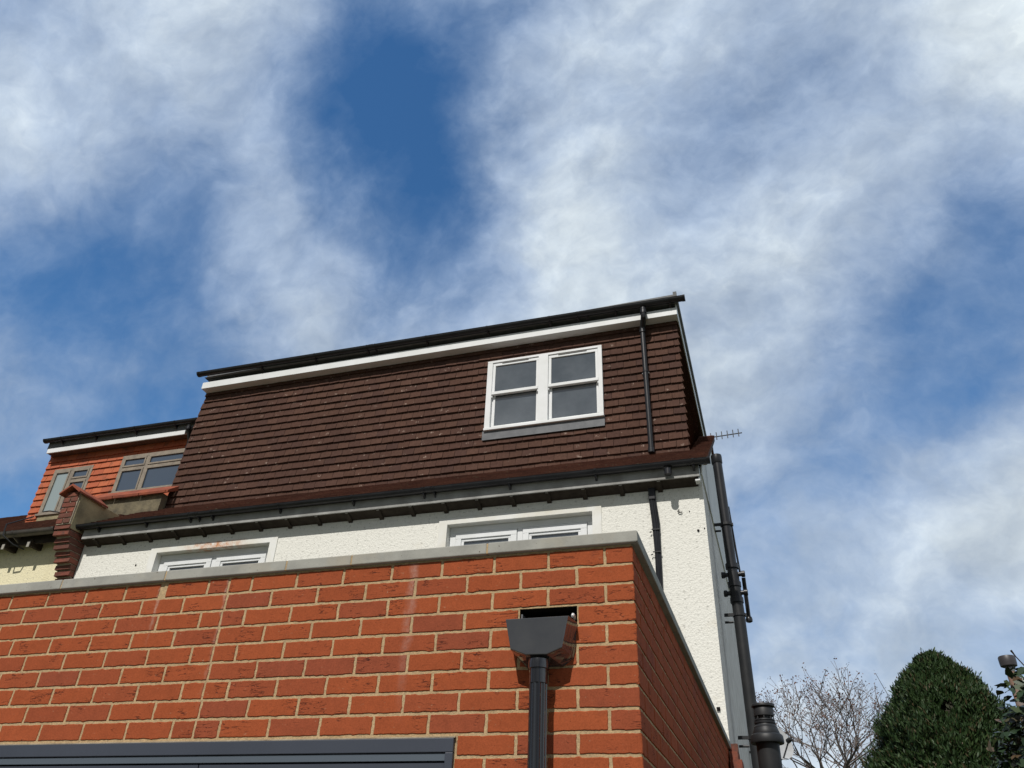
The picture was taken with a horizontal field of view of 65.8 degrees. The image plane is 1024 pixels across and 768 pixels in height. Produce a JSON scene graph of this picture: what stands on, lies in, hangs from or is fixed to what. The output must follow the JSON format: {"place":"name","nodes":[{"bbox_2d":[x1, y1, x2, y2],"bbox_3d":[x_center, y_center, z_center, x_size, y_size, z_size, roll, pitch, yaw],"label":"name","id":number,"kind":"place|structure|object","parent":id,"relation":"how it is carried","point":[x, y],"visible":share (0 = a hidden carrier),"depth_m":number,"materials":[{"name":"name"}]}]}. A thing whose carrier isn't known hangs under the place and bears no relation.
{"place":"outdoors","nodes":[
{"label":"outdoors","id":0,"kind":"place"},
{"bbox_2d":[0,0,1023,767],"label":"sky","id":1,"kind":"structure","parent":0,"point":[831,191],"materials":[{"name":"blue"}]},
{"label":"ground","id":2,"kind":"structure","parent":0,"visible":0},
{"bbox_2d":[0,417,196,584],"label":"neighbouring house","id":3,"kind":"structure","parent":2,"relation":"on","point":[132,458],"depth_m":12.50,"materials":[{"name":"tile"}]},
{"bbox_2d":[2,510,59,549],"bbox_3d":[-6.729,2.034,11.199,0.391,1.088,1.434,12,-35,-14],"label":"bent wire","id":4,"kind":"object","parent":3,"relation":"attached to","point":[18,521],"visible":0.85,"depth_m":10.48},
{"bbox_2d":[34,465,93,520],"bbox_3d":[-7.136,1.755,12.634,0.810,0.930,0.102,-8,-35,15],"label":"window","id":5,"kind":"structure","parent":3,"relation":"in","point":[62,479],"depth_m":12.69,"materials":[{"name":"grey plastic"}]},
{"bbox_2d":[53,484,178,579],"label":"party wall","id":6,"kind":"structure","parent":3,"relation":"on","point":[80,505],"depth_m":10.37,"materials":[{"name":"brick"}]},
{"bbox_2d":[108,448,184,493],"bbox_3d":[-5.626,1.373,12.326,1.300,0.695,0.102,-8,-35,15],"label":"window","id":7,"kind":"structure","parent":3,"relation":"in","point":[154,469],"depth_m":12.34,"materials":[{"name":"clear glass"}]},
{"bbox_2d":[183,424,190,455],"bbox_3d":[-5.042,1.134,12.080,0.080,1.105,0.206,1,-34,2],"label":"rainwater downpipe","id":8,"kind":"object","parent":3,"relation":"attached to","point":[188,429],"visible":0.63,"depth_m":12.27,"materials":[{"name":"black plastic"}]},
{"bbox_2d":[0,530,730,767],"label":"brick extension","id":9,"kind":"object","parent":2,"relation":"on","point":[402,659],"visible":0.98,"depth_m":3.19,"materials":[{"name":"red brick"}]},
{"bbox_2d":[0,736,455,767],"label":"folding door","id":10,"kind":"structure","parent":9,"relation":"in","point":[385,752],"depth_m":3.06,"materials":[{"name":"metal"}]},
{"bbox_2d":[506,616,576,767],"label":"rainwater downpipe","id":11,"kind":"object","parent":9,"relation":"attached to","point":[539,646],"visible":1,"depth_m":2.85,"materials":[{"name":"black plastic"}]},
{"bbox_2d":[751,702,784,767],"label":"boiler flue","id":12,"kind":"object","parent":9,"relation":"attached to","point":[767,739],"visible":1,"depth_m":4.39,"materials":[{"name":"black metal"}]},
{"bbox_2d":[73,291,751,767],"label":"white house","id":13,"kind":"structure","parent":2,"relation":"on","point":[527,429],"depth_m":10.16,"materials":[{"name":"tile"}]},
{"bbox_2d":[158,546,268,570],"bbox_3d":[-3.637,2.539,9.399,1.608,1.162,0.080,-8,-35,15],"label":"window","id":14,"kind":"structure","parent":13,"relation":"in","point":[254,554],"depth_m":9.65,"materials":[{"name":"white plastic"}]},
{"bbox_2d":[449,515,592,545],"bbox_3d":[0.076,2.009,8.364,1.641,1.172,0.080,-8,-35,15],"label":"window","id":15,"kind":"structure","parent":13,"relation":"in","point":[580,525],"depth_m":8.60,"materials":[{"name":"white plastic"}]},
{"bbox_2d":[483,345,604,430],"bbox_3d":[0.421,0.063,10.482,1.605,1.107,0.094,-8,-35,15],"label":"dormer window","id":16,"kind":"structure","parent":13,"relation":"in","point":[565,385],"depth_m":10.47,"materials":[{"name":"white plastic"}]},
{"bbox_2d":[639,307,654,453],"bbox_3d":[1.694,-0.085,9.952,0.097,2.090,0.252,-1,-34,5],"label":"rainwater downpipe","id":17,"kind":"object","parent":13,"relation":"attached to","point":[645,373],"visible":1,"depth_m":9.97,"materials":[{"name":"black plastic"}]},
{"bbox_2d":[648,488,662,588],"bbox_3d":[1.422,2.157,7.593,0.110,2.710,0.047,-8,-35,15],"label":"rainwater downpipe","id":18,"kind":"object","parent":13,"relation":"attached to","point":[655,524],"visible":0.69,"depth_m":8.02,"materials":[{"name":"black plastic"}]},
{"bbox_2d":[710,429,741,439],"bbox_3d":[3.420,2.053,12.916,0.986,2.916,0.043,-8,-35,15],"label":"tv aerial","id":19,"kind":"object","parent":13,"relation":"attached to","point":[721,435],"visible":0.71,"depth_m":13.60,"materials":[{"name":"grey metal"}]},
{"bbox_2d":[711,453,758,767],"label":"soil pipe","id":20,"kind":"object","parent":13,"relation":"attached to","point":[736,592],"visible":0.95,"depth_m":8.22,"materials":[{"name":"black plastic"}]},
{"bbox_2d":[749,728,793,759],"bbox_3d":[3.309,4.613,10.144,0.554,0.432,0.374,-8,-35,15],"label":"satellite dish","id":21,"kind":"object","parent":13,"relation":"attached to","point":[786,750],"visible":0.33,"depth_m":10.10,"materials":[{"name":"grey metal"}]},
{"bbox_2d":[730,744,743,767],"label":"old brick wall","id":22,"kind":"structure","parent":2,"relation":"on","point":[736,761],"depth_m":6.57,"materials":[{"name":"red brick"}]},
{"bbox_2d":[756,658,899,767],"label":"bare tree","id":23,"kind":"object","parent":2,"relation":"on","point":[846,762],"visible":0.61,"depth_m":18.20,"materials":[{"name":"grey plant"}]},
{"bbox_2d":[858,647,1021,767],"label":"conifer tree","id":24,"kind":"object","parent":2,"relation":"on","point":[941,710],"visible":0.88,"depth_m":11.32,"materials":[{"name":"green plant"}]},
{"bbox_2d":[977,650,1023,767],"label":"broadleaf shrub","id":25,"kind":"object","parent":2,"relation":"on","point":[1015,714],"visible":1,"depth_m":4.38,"materials":[{"name":"green plant"}]},
{"bbox_2d":[998,655,1023,706],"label":"lamp post","id":26,"kind":"object","parent":2,"relation":"on","point":[1009,661],"visible":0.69,"depth_m":7.67,"materials":[{"name":"grey metal"}]}
]}

